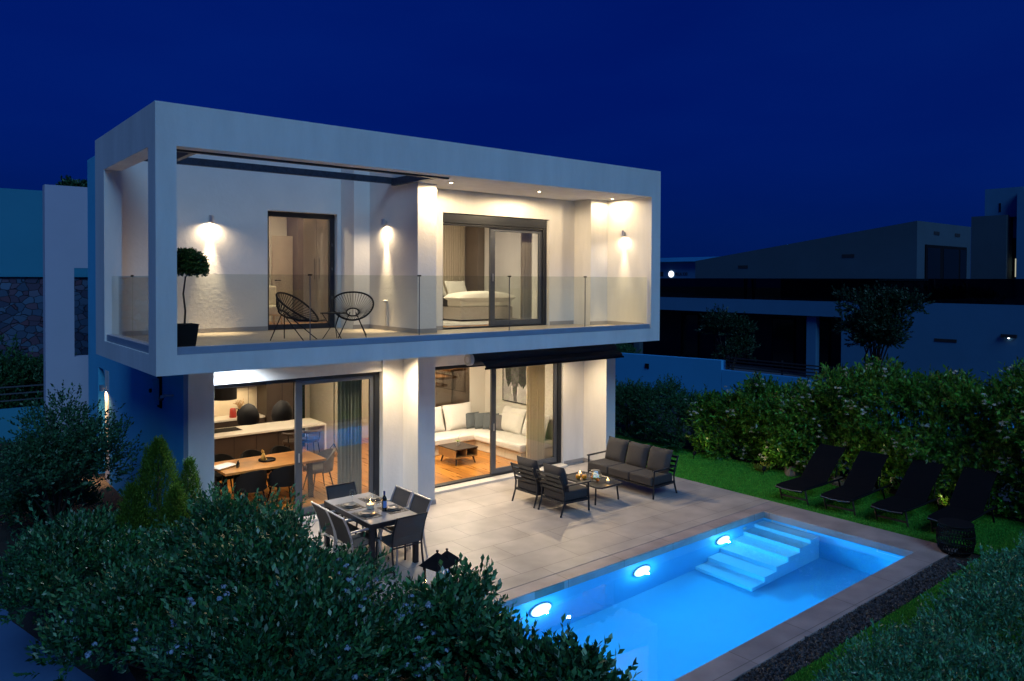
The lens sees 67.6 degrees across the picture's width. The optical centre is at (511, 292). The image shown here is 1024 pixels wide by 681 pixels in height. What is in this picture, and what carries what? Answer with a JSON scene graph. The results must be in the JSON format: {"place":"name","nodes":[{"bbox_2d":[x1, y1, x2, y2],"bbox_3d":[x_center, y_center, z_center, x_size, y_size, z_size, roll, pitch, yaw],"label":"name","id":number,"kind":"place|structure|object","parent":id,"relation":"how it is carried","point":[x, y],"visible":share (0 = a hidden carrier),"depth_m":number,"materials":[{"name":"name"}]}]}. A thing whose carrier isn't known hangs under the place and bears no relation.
{"place":"outdoors","nodes":[
{"label":"outdoors","id":0,"kind":"place"},
{"bbox_2d":[0,605,94,680],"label":"pavement","id":1,"kind":"structure","parent":0,"point":[14,643],"depth_m":9.81,"materials":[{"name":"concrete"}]},
{"bbox_2d":[0,406,43,441],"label":"garden wall","id":2,"kind":"structure","parent":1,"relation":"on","point":[7,414],"depth_m":20.23,"materials":[{"name":"paint"}]},
{"bbox_2d":[0,384,43,401],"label":"rail fence","id":3,"kind":"object","parent":2,"relation":"on","point":[21,392],"depth_m":20.41,"materials":[{"name":"grey metal"}]},
{"bbox_2d":[214,418,325,474],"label":"kitchen island","id":4,"kind":"structure","parent":0,"point":[235,442],"depth_m":16.93,"materials":[{"name":"white stone"}]},
{"bbox_2d":[0,423,1023,680],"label":"garden soil","id":5,"kind":"structure","parent":0,"point":[106,673],"depth_m":12.24,"materials":[{"name":"brown soil"}]},
{"bbox_2d":[0,470,104,533],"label":"shrub","id":6,"kind":"object","parent":5,"relation":"on","point":[18,502],"visible":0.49,"depth_m":12.86,"materials":[{"name":"green plant"}]},
{"bbox_2d":[42,184,88,443],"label":"portal wall","id":7,"kind":"structure","parent":5,"relation":"on","point":[65,231],"depth_m":20.04,"materials":[{"name":"white paint"}]},
{"bbox_2d":[0,380,144,524],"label":"shrub","id":8,"kind":"object","parent":5,"relation":"on","point":[43,458],"visible":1,"depth_m":12.04,"materials":[{"name":"green plant"}]},
{"bbox_2d":[0,492,176,626],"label":"shrub","id":9,"kind":"object","parent":5,"relation":"on","point":[51,553],"visible":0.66,"depth_m":9.50,"materials":[{"name":"green plant"}]},
{"bbox_2d":[23,489,166,575],"bbox_3d":[-6.183,3.595,11.447,2.124,1.127,2.273,-1,1,-39],"label":"shrub","id":10,"kind":"object","parent":5,"relation":"on","point":[94,511],"visible":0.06,"depth_m":11.62,"materials":[{"name":"green plant"}]},
{"bbox_2d":[12,530,262,680],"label":"shrub","id":11,"kind":"object","parent":5,"relation":"on","point":[112,608],"visible":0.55,"depth_m":7.79,"materials":[{"name":"green plant"}]},
{"bbox_2d":[99,435,202,578],"bbox_3d":[-5.165,3.118,11.224,1.582,2.059,1.476,0,1,-3],"label":"conifer","id":12,"kind":"object","parent":5,"relation":"on","point":[174,507],"visible":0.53,"depth_m":11.09,"materials":[{"name":"green plant"}]},
{"bbox_2d":[136,479,314,587],"bbox_3d":[-3.653,3.345,9.945,2.403,1.691,2.181,1,1,32],"label":"shrub","id":13,"kind":"object","parent":5,"relation":"on","point":[205,513],"visible":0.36,"depth_m":9.76,"materials":[{"name":"green plant"}]},
{"bbox_2d":[149,483,400,676],"bbox_3d":[-2.551,3.259,8.436,2.528,1.916,2.402,-1,1,-39],"label":"shrub","id":14,"kind":"object","parent":5,"relation":"on","point":[238,558],"visible":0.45,"depth_m":8.28,"materials":[{"name":"green plant"}]},
{"bbox_2d":[127,533,456,680],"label":"shrub","id":15,"kind":"object","parent":5,"relation":"on","point":[259,640],"visible":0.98,"depth_m":6.78,"materials":[{"name":"green plant"}]},
{"bbox_2d":[290,580,445,680],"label":"shrub","id":16,"kind":"object","parent":5,"relation":"on","point":[424,678],"visible":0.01,"depth_m":7.61,"materials":[{"name":"green plant"}]},
{"bbox_2d":[87,100,660,523],"bbox_3d":[-3.617,0.525,17.037,10.332,7.100,9.040,-1,1,-39],"label":"villa","id":17,"kind":"object","parent":5,"relation":"on","point":[165,180],"visible":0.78,"depth_m":14.64,"materials":[{"name":"white paint"}]},
{"bbox_2d":[149,376,161,407],"bbox_3d":[-6.053,1.694,12.967,0.173,0.540,0.210,-1,1,-39],"label":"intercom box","id":18,"kind":"object","parent":17,"relation":"attached to","point":[155,391],"visible":0.91,"depth_m":12.93,"materials":[{"name":"metal"}]},
{"bbox_2d":[177,247,209,346],"bbox_3d":[-4.731,0.074,11.090,0.698,1.492,0.738,-1,1,-39],"label":"potted tree","id":19,"kind":"object","parent":17,"relation":"on","point":[191,261],"visible":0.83,"depth_m":10.98,"materials":[{"name":"green plant"}]},
{"bbox_2d":[214,387,236,400],"bbox_3d":[-6.342,1.818,16.863,0.520,1.078,0.520,-1,1,-39],"label":"range hood","id":20,"kind":"object","parent":17,"relation":"attached to","point":[224,394],"visible":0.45,"depth_m":16.64,"materials":[{"name":"black metal"}]},
{"bbox_2d":[214,454,240,495],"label":"tub chair","id":21,"kind":"object","parent":17,"relation":"on","point":[219,458],"visible":0.21,"depth_m":15.09,"materials":[{"name":"fabric"}]},
{"bbox_2d":[214,389,264,428],"bbox_3d":[-7.481,3.195,17.934,3.220,1.500,0.615,-1,1,-39],"label":"back counter","id":22,"kind":"object","parent":17,"relation":"on","point":[221,411],"visible":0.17,"depth_m":18.68,"materials":[{"name":"white stone"}]},
{"bbox_2d":[237,393,259,424],"bbox_3d":[-5.036,1.913,14.602,0.410,1.182,0.410,-1,1,-39],"label":"pendant lamp","id":23,"kind":"object","parent":17,"relation":"hanging from","point":[248,413],"visible":0.99,"depth_m":14.47,"materials":[{"name":"black metal"}]},
{"bbox_2d":[235,470,266,504],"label":"dining chair","id":24,"kind":"object","parent":17,"relation":"on","point":[250,482],"visible":0.81,"depth_m":13.83,"materials":[{"name":"fabric"}]},
{"bbox_2d":[240,449,270,492],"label":"tub chair","id":25,"kind":"object","parent":17,"relation":"on","point":[249,453],"visible":0.21,"depth_m":15.49,"materials":[{"name":"fabric"}]},
{"bbox_2d":[214,449,325,501],"bbox_3d":[-4.727,3.636,14.797,1.960,0.752,1.020,-1,1,-39],"label":"dining table","id":26,"kind":"object","parent":17,"relation":"on","point":[250,464],"visible":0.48,"depth_m":14.72,"materials":[{"name":"brown wood"}]},
{"bbox_2d":[257,382,292,422],"bbox_3d":[-5.928,2.591,19.140,0.680,2.680,0.650,-1,1,-39],"label":"tall cupboard","id":27,"kind":"object","parent":17,"relation":"on","point":[269,396],"visible":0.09,"depth_m":18.85,"materials":[{"name":"brown paint"}]},
{"bbox_2d":[269,286,283,324],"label":"boudoir chair","id":28,"kind":"object","parent":17,"relation":"on","point":[273,311],"visible":0.34,"depth_m":16.80,"materials":[{"name":"beige fabric"}]},
{"bbox_2d":[267,465,293,509],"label":"tub chair","id":29,"kind":"object","parent":17,"relation":"on","point":[283,476],"visible":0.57,"depth_m":14.21,"materials":[{"name":"fabric"}]},
{"bbox_2d":[268,445,292,486],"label":"tub chair","id":30,"kind":"object","parent":17,"relation":"on","point":[277,449],"visible":0.13,"depth_m":15.88,"materials":[{"name":"fabric"}]},
{"bbox_2d":[271,400,292,420],"bbox_3d":[-4.515,1.908,15.024,0.410,1.182,0.410,-1,1,-39],"label":"pendant lamp","id":31,"kind":"object","parent":17,"relation":"hanging from","point":[282,410],"visible":0.98,"depth_m":14.89,"materials":[{"name":"black metal"}]},
{"bbox_2d":[271,235,292,321],"bbox_3d":[-5.362,-0.309,17.884,0.500,2.020,0.100,-1,1,-39],"label":"room door","id":32,"kind":"structure","parent":17,"relation":"in","point":[282,260],"depth_m":17.90,"materials":[{"name":"brown wood"}]},
{"bbox_2d":[270,292,318,340],"bbox_3d":[-3.589,0.399,12.760,0.722,0.810,0.752,0,1,11],"label":"string chair","id":33,"kind":"object","parent":17,"relation":"on","point":[278,306],"visible":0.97,"depth_m":12.82,"materials":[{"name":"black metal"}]},
{"bbox_2d":[214,372,379,515],"bbox_3d":[-3.882,2.778,13.701,3.315,2.505,0.160,-1,1,-39],"label":"sliding door","id":34,"kind":"structure","parent":17,"relation":"in","point":[373,377],"depth_m":13.99,"materials":[{"name":"black metal"}]},
{"bbox_2d":[293,382,304,446],"bbox_3d":[-5.555,2.586,19.538,0.340,2.680,0.500,-1,1,-39],"label":"door frame","id":35,"kind":"object","parent":17,"relation":"on","point":[303,403],"visible":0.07,"depth_m":19.43,"materials":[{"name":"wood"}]},
{"bbox_2d":[268,211,333,329],"bbox_3d":[-4.312,-0.434,15.627,1.450,2.360,0.105,-1,1,-39],"label":"balcony door","id":36,"kind":"structure","parent":17,"relation":"in","point":[330,218],"depth_m":15.92,"materials":[{"name":"black metal"}]},
{"bbox_2d":[287,212,329,319],"bbox_3d":[-4.835,-0.745,18.388,0.916,2.780,0.688,-1,1,-39],"label":"wardrobe","id":37,"kind":"object","parent":17,"relation":"on","point":[310,246],"visible":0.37,"depth_m":18.08,"materials":[{"name":"beige paint"}]},
{"bbox_2d":[302,428,321,464],"bbox_3d":[-4.529,3.523,17.218,0.509,0.897,0.445,-1,1,-39],"label":"bar stool","id":38,"kind":"object","parent":17,"relation":"on","point":[309,439],"visible":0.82,"depth_m":17.09,"materials":[{"name":"paint"}]},
{"bbox_2d":[302,448,334,492],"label":"tub chair","id":39,"kind":"object","parent":17,"relation":"on","point":[323,467],"visible":0.86,"depth_m":15.41,"materials":[{"name":"grey fabric"}]},
{"bbox_2d":[337,380,361,493],"bbox_3d":[-3.119,2.677,14.708,0.500,2.660,0.089,-1,1,-39],"label":"curtain","id":40,"kind":"object","parent":17,"relation":"hanging from","point":[349,431],"visible":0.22,"depth_m":14.69,"materials":[{"name":"grey fabric"}]},
{"bbox_2d":[331,291,373,337],"bbox_3d":[-2.806,0.391,13.469,0.752,0.810,0.723,0,1,-11],"label":"string chair","id":41,"kind":"object","parent":17,"relation":"on","point":[359,312],"visible":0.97,"depth_m":13.62,"materials":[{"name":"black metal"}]},
{"bbox_2d":[443,223,464,294],"bbox_3d":[-2.331,-0.746,20.698,2.560,2.822,0.085,-1,1,-39],"label":"headboard panel","id":42,"kind":"object","parent":17,"relation":"on","point":[453,251],"visible":0.08,"depth_m":21.22,"materials":[{"name":"beige"}]},
{"bbox_2d":[438,441,477,465],"bbox_3d":[-1.266,3.787,17.929,0.640,0.378,0.720,-1,1,-39],"label":"living room table","id":43,"kind":"object","parent":17,"relation":"on","point":[460,451],"visible":0.99,"depth_m":17.84,"materials":[{"name":"brown wood"}]},
{"bbox_2d":[465,226,483,290],"bbox_3d":[-1.044,-0.740,21.390,0.230,2.797,0.600,-1,1,-39],"label":"closet","id":44,"kind":"object","parent":17,"relation":"in","point":[474,258],"visible":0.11,"depth_m":21.21,"materials":[{"name":"beige paint"}]},
{"bbox_2d":[443,318,519,325],"bbox_3d":[-1.187,0.695,19.018,3.400,0.011,3.550,-1,1,-39],"label":"rug","id":45,"kind":"object","parent":17,"relation":"on","point":[448,322],"visible":0.29,"depth_m":17.93,"materials":[{"name":"white fabric"}]},
{"bbox_2d":[443,291,515,319],"bbox_3d":[-1.267,0.302,19.589,1.800,0.693,2.250,-1,1,-39],"label":"bed","id":46,"kind":"object","parent":45,"relation":"on","point":[470,305],"visible":0.78,"depth_m":18.63,"materials":[{"name":"fabric"}]},
{"bbox_2d":[444,281,466,293],"bbox_3d":[-1.481,-0.103,20.404,0.660,0.406,0.288,-1,1,-39],"label":"bed pillow","id":47,"kind":"object","parent":46,"relation":"on","point":[455,286],"visible":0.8,"depth_m":20.30,"materials":[{"name":"white fabric"}]},
{"bbox_2d":[435,428,552,460],"bbox_3d":[-1.052,3.752,18.539,3.060,0.420,2.800,-1,1,-39],"label":"corner sofa","id":48,"kind":"object","parent":17,"relation":"on","point":[510,446],"visible":0.54,"depth_m":18.66,"materials":[{"name":"beige fabric"}]},
{"bbox_2d":[435,406,445,432],"bbox_3d":[-2.075,3.226,19.222,0.860,0.628,0.335,-1,1,-39],"label":"back cushion","id":49,"kind":"object","parent":48,"relation":"on","point":[439,425],"visible":0.36,"depth_m":19.29,"materials":[{"name":"white fabric"}]},
{"bbox_2d":[442,402,471,430],"bbox_3d":[-1.373,3.209,19.786,0.957,0.647,0.358,-1,1,-39],"label":"back cushion","id":50,"kind":"object","parent":48,"relation":"on","point":[455,416],"visible":0.91,"depth_m":19.61,"materials":[{"name":"white fabric"}]},
{"bbox_2d":[466,412,478,428],"bbox_3d":[-1.021,3.320,19.845,0.424,0.389,0.205,0,1,-28],"label":"scatter cushion","id":51,"kind":"object","parent":48,"relation":"on","point":[470,420],"visible":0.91,"depth_m":19.76,"materials":[{"name":"fabric"}]},
{"bbox_2d":[501,405,525,434],"bbox_3d":[-0.003,3.232,19.354,0.334,0.628,0.880,-1,1,-39],"label":"back cushion","id":52,"kind":"object","parent":48,"relation":"on","point":[513,418],"visible":0.99,"depth_m":19.18,"materials":[{"name":"white fabric"}]},
{"bbox_2d":[443,213,546,329],"bbox_3d":[-0.368,-0.433,16.376,2.840,2.355,0.190,-1,1,-39],"label":"sliding door","id":53,"kind":"structure","parent":17,"relation":"in","point":[494,224],"depth_m":16.50,"materials":[{"name":"black metal"}]},
{"bbox_2d":[435,363,561,487],"bbox_3d":[-0.458,2.753,16.631,4.025,2.485,0.160,-1,1,-39],"label":"sliding door","id":54,"kind":"structure","parent":17,"relation":"in","point":[557,368],"depth_m":16.78,"materials":[{"name":"black metal"}]},
{"bbox_2d":[502,366,525,404],"bbox_3d":[0.220,2.301,19.413,0.039,1.060,1.440,-1,1,-39],"label":"framed picture","id":55,"kind":"object","parent":17,"relation":"attached to","point":[514,384],"visible":0.48,"depth_m":19.59,"materials":[{"name":"grey paper"}]},
{"bbox_2d":[520,227,531,318],"bbox_3d":[0.323,-0.567,17.253,0.300,2.590,0.086,-1,1,-39],"label":"curtain","id":56,"kind":"object","parent":17,"relation":"hanging from","point":[526,281],"visible":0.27,"depth_m":17.23,"materials":[{"name":"beige fabric"}]},
{"bbox_2d":[526,365,544,459],"bbox_3d":[0.556,2.639,17.829,0.540,2.660,0.089,-1,1,-39],"label":"curtain","id":57,"kind":"object","parent":17,"relation":"hanging from","point":[535,412],"visible":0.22,"depth_m":17.82,"materials":[{"name":"beige fabric"}]},
{"bbox_2d":[464,344,623,369],"bbox_3d":[0.775,1.260,15.722,4.053,0.382,0.392,-1,1,-39],"label":"awning","id":58,"kind":"object","parent":17,"relation":"attached to","point":[506,359],"visible":0.91,"depth_m":15.49,"materials":[{"name":"black fabric"}]},
{"bbox_2d":[382,552,537,680],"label":"shrub","id":59,"kind":"object","parent":5,"relation":"on","point":[460,607],"visible":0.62,"depth_m":7.42,"materials":[{"name":"green plant"}]},
{"bbox_2d":[426,601,641,680],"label":"shrub","id":60,"kind":"object","parent":5,"relation":"on","point":[544,658],"visible":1,"depth_m":6.78,"materials":[{"name":"green plant"}]},
{"bbox_2d":[615,373,718,452],"bbox_3d":[2.130,3.124,23.072,2.298,1.987,9.360,-1,1,-39],"label":"hedge","id":61,"kind":"object","parent":5,"relation":"on","point":[636,397],"visible":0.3,"depth_m":20.31,"materials":[{"name":"green plant"}]},
{"bbox_2d":[485,501,957,680],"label":"pool coping","id":62,"kind":"object","parent":5,"relation":"on","point":[735,663],"visible":0.59,"depth_m":11.32,"materials":[{"name":"stone"}]},
{"bbox_2d":[734,557,967,680],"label":"gravel bed","id":63,"kind":"object","parent":5,"relation":"on","point":[784,668],"visible":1,"depth_m":9.30,"materials":[{"name":"grey gravel"}]},
{"bbox_2d":[681,353,1023,519],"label":"hedge","id":64,"kind":"object","parent":5,"relation":"on","point":[945,400],"visible":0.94,"depth_m":15.67,"materials":[{"name":"green plant"}]},
{"bbox_2d":[790,528,1023,680],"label":"hedge","id":65,"kind":"object","parent":5,"relation":"on","point":[980,595],"visible":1,"depth_m":7.37,"materials":[{"name":"green plant"}]},
{"bbox_2d":[936,518,975,556],"bbox_3d":[7.088,3.920,12.216,0.560,0.483,0.558,-1,1,-39],"label":"woven drum","id":66,"kind":"object","parent":5,"relation":"on","point":[960,525],"visible":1,"depth_m":12.07,"materials":[{"name":"black wicker"}]},
{"bbox_2d":[0,0,1023,277],"label":"sky","id":67,"kind":"structure","parent":0,"point":[764,123],"materials":[{"name":"blue"}]},
{"bbox_2d":[301,462,769,599],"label":"terrace","id":68,"kind":"structure","parent":0,"point":[519,539],"depth_m":13.52,"materials":[{"name":"tile"}]},
{"bbox_2d":[311,501,363,552],"bbox_3d":[-2.698,3.673,11.808,0.645,0.895,0.572,-1,1,-39],"label":"sling chair","id":69,"kind":"object","parent":68,"relation":"on","point":[323,516],"visible":0.5,"depth_m":11.67,"materials":[{"name":"grey fabric"}]},
{"bbox_2d":[326,481,357,549],"bbox_3d":[-2.688,3.660,12.584,0.572,0.895,0.645,-1,1,-39],"label":"sling chair","id":70,"kind":"object","parent":68,"relation":"on","point":[338,491],"visible":0.2,"depth_m":12.77,"materials":[{"name":"grey fabric"}]},
{"bbox_2d":[327,510,381,569],"bbox_3d":[-2.345,3.682,11.373,0.645,0.895,0.572,-1,1,-39],"label":"sling chair","id":71,"kind":"object","parent":68,"relation":"on","point":[341,529],"visible":0.74,"depth_m":11.29,"materials":[{"name":"grey fabric"}]},
{"bbox_2d":[324,492,418,564],"bbox_3d":[-2.230,3.745,12.021,0.830,0.742,1.560,-1,1,-39],"label":"dining table","id":72,"kind":"object","parent":68,"relation":"on","point":[385,519],"visible":0.62,"depth_m":11.67,"materials":[{"name":"grey ceramic"}]},
{"bbox_2d":[377,485,412,554],"bbox_3d":[-2.011,3.667,12.364,0.645,0.895,0.572,-1,1,-39],"label":"sling chair","id":73,"kind":"object","parent":68,"relation":"on","point":[400,496],"visible":0.33,"depth_m":12.50,"materials":[{"name":"grey fabric"}]},
{"bbox_2d":[375,512,427,578],"bbox_3d":[-1.645,3.685,11.378,0.572,0.895,0.645,-1,1,-39],"label":"sling chair","id":74,"kind":"object","parent":68,"relation":"on","point":[408,529],"visible":0.92,"depth_m":11.22,"materials":[{"name":"grey fabric"}]},
{"bbox_2d":[380,492,431,565],"bbox_3d":[-1.655,3.676,11.932,0.645,0.895,0.572,-1,1,-39],"label":"sling chair","id":75,"kind":"object","parent":68,"relation":"on","point":[418,503],"visible":0.37,"depth_m":12.03,"materials":[{"name":"grey fabric"}]},
{"bbox_2d":[419,550,455,582],"bbox_3d":[-0.970,3.749,9.927,0.348,0.814,0.348,1,1,39],"label":"lantern","id":76,"kind":"object","parent":68,"relation":"on","point":[432,563],"visible":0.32,"depth_m":9.87,"materials":[{"name":"black metal"}]},
{"bbox_2d":[510,455,546,507],"bbox_3d":[0.476,3.637,14.924,0.816,0.894,0.676,-1,1,-41],"label":"garden armchair","id":77,"kind":"object","parent":68,"relation":"on","point":[528,481],"visible":0.81,"depth_m":14.69,"materials":[{"name":"black metal"}]},
{"bbox_2d":[536,462,590,517],"bbox_3d":[0.966,3.649,14.353,0.816,0.894,0.676,-1,1,-39],"label":"garden armchair","id":78,"kind":"object","parent":68,"relation":"on","point":[559,487],"visible":1,"depth_m":14.16,"materials":[{"name":"grey fabric"}]},
{"bbox_2d":[567,471,621,504],"bbox_3d":[1.572,3.898,15.210,0.692,0.365,1.173,-1,1,-39],"label":"coffee table","id":79,"kind":"object","parent":68,"relation":"on","point":[601,483],"visible":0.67,"depth_m":15.06,"materials":[{"name":"black metal"}]},
{"bbox_2d":[587,436,678,499],"bbox_3d":[2.501,3.627,16.010,0.816,0.894,1.876,-1,1,-39],"label":"garden sofa","id":80,"kind":"object","parent":68,"relation":"on","point":[622,460],"visible":1,"depth_m":15.83,"materials":[{"name":"grey fabric"}]},
{"bbox_2d":[524,518,875,603],"bbox_3d":[2.976,4.909,11.099,6.830,1.290,2.887,-1,1,-39],"label":"pool basin","id":81,"kind":"object","parent":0,"point":[733,528],"visible":0.01,"depth_m":12.98,"materials":[{"name":"tile"}]},
{"bbox_2d":[500,518,903,680],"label":"water","id":82,"kind":"structure","parent":81,"relation":"in","point":[673,615],"depth_m":10.81,"materials":[{"name":"blue liquid"}]},
{"bbox_2d":[615,435,1023,680],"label":"lawn","id":83,"kind":"structure","parent":0,"point":[745,493],"depth_m":13.69,"materials":[{"name":"green plant"}]},
{"bbox_2d":[775,444,846,504],"bbox_3d":[6.063,3.655,15.413,1.962,0.894,0.580,-1,1,-41],"label":"sun lounger","id":84,"kind":"object","parent":83,"relation":"on","point":[820,466],"visible":0.95,"depth_m":15.51,"materials":[{"name":"black metal"}]},
{"bbox_2d":[820,450,891,515],"bbox_3d":[6.654,3.669,14.761,1.962,0.894,0.580,-1,1,-43],"label":"sun lounger","id":85,"kind":"object","parent":83,"relation":"on","point":[863,475],"visible":0.96,"depth_m":14.88,"materials":[{"name":"black metal"}]},
{"bbox_2d":[870,459,947,527],"bbox_3d":[7.322,3.683,14.083,1.962,0.894,0.580,-1,1,-40],"label":"sun lounger","id":86,"kind":"object","parent":83,"relation":"on","point":[917,484],"visible":0.99,"depth_m":14.18,"materials":[{"name":"black metal"}]},
{"bbox_2d":[927,467,997,534],"bbox_3d":[7.957,3.697,13.442,1.962,0.894,0.580,-1,1,-42],"label":"sun lounger","id":87,"kind":"object","parent":83,"relation":"on","point":[970,497],"visible":0.8,"depth_m":13.60,"materials":[{"name":"black metal"}]},
{"bbox_2d":[625,354,1022,474],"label":"verge","id":88,"kind":"structure","parent":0,"point":[788,375],"depth_m":35.60,"materials":[{"name":"green plant"}]},
{"bbox_2d":[616,343,641,353],"bbox_3d":[3.925,2.711,34.927,4.082,2.041,4.215,1,1,24],"label":"shrub","id":89,"kind":"object","parent":88,"relation":"on","point":[625,348],"visible":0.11,"depth_m":34.00,"materials":[{"name":"green plant"}]},
{"bbox_2d":[660,257,714,277],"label":"building","id":90,"kind":"structure","parent":88,"relation":"on","point":[681,265],"depth_m":55.79,"materials":[{"name":"paint"}]},
{"bbox_2d":[695,303,760,369],"bbox_3d":[8.581,2.114,30.463,2.476,3.398,2.377,-1,1,-39],"label":"tree","id":91,"kind":"object","parent":88,"relation":"on","point":[727,322],"visible":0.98,"depth_m":30.20,"materials":[{"name":"green plant"}]},
{"bbox_2d":[615,353,1013,430],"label":"boundary wall","id":92,"kind":"structure","parent":88,"relation":"on","point":[712,374],"depth_m":28.18,"materials":[{"name":"paint"}]},
{"bbox_2d":[726,356,1007,385],"bbox_3d":[10.346,2.543,23.612,0.065,0.480,8.800,-1,1,-39],"label":"slat fence","id":93,"kind":"object","parent":92,"relation":"on","point":[781,365],"visible":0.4,"depth_m":25.43,"materials":[{"name":"grey wood"}]},
{"bbox_2d":[617,221,1023,385],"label":"neighbour villa","id":94,"kind":"object","parent":88,"relation":"on","point":[783,296],"visible":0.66,"depth_m":35.34,"materials":[{"name":"white paint"}]},
{"bbox_2d":[681,313,699,357],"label":"window","id":95,"kind":"structure","parent":94,"relation":"in","point":[689,322],"depth_m":41.55,"materials":[{"name":"black glass"}]},
{"bbox_2d":[714,315,747,364],"bbox_3d":[11.321,2.432,39.596,0.073,2.450,2.000,-1,1,-39],"label":"window","id":96,"kind":"structure","parent":94,"relation":"in","point":[718,337],"depth_m":39.85,"materials":[{"name":"black glass"}]},
{"bbox_2d":[772,317,795,368],"bbox_3d":[13.223,2.479,37.250,0.073,2.450,1.240,-1,1,-39],"label":"window","id":97,"kind":"structure","parent":94,"relation":"in","point":[783,329],"depth_m":37.19,"materials":[{"name":"black glass"}]},
{"bbox_2d":[803,319,830,371],"bbox_3d":[14.312,2.507,35.907,0.073,2.450,1.300,-1,1,-39],"label":"window","id":98,"kind":"structure","parent":94,"relation":"in","point":[824,325],"depth_m":35.61,"materials":[{"name":"black glass"}]},
{"bbox_2d":[924,245,966,278],"bbox_3d":[20.608,-0.914,36.269,4.610,2.550,0.071,-1,1,-39],"label":"terrace door","id":99,"kind":"structure","parent":94,"relation":"in","point":[941,262],"depth_m":36.09,"materials":[{"name":"black glass"}]},
{"bbox_2d":[831,281,934,365],"bbox_3d":[13.331,1.722,27.623,3.314,4.319,3.232,1,1,20],"label":"tree","id":100,"kind":"object","parent":88,"relation":"on","point":[877,318],"visible":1,"depth_m":27.12,"materials":[{"name":"green plant"}]},
{"bbox_2d":[970,186,1023,278],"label":"white villa","id":101,"kind":"object","parent":88,"relation":"on","point":[997,240],"visible":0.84,"depth_m":42.65,"materials":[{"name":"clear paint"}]},
{"bbox_2d":[1012,238,1016,277],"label":"window","id":102,"kind":"structure","parent":101,"relation":"in","point":[1014,239],"depth_m":42.71,"materials":[{"name":"beige"}]},
{"label":"ground","id":103,"kind":"structure","parent":0,"visible":0},
{"bbox_2d":[0,334,76,408],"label":"shrub","id":104,"kind":"object","parent":103,"relation":"on","point":[17,369],"visible":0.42,"depth_m":21.57,"materials":[{"name":"green plant"}]},
{"bbox_2d":[0,188,87,408],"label":"stone house","id":105,"kind":"structure","parent":103,"relation":"on","point":[21,263],"depth_m":22.92,"materials":[{"name":"white paint"}]},
{"bbox_2d":[55,174,86,186],"bbox_3d":[-19.186,-0.416,33.364,2.091,9.401,2.322,0,1,-4],"label":"tree","id":106,"kind":"object","parent":103,"relation":"on","point":[69,181],"visible":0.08,"depth_m":32.98,"materials":[{"name":"green plant"}]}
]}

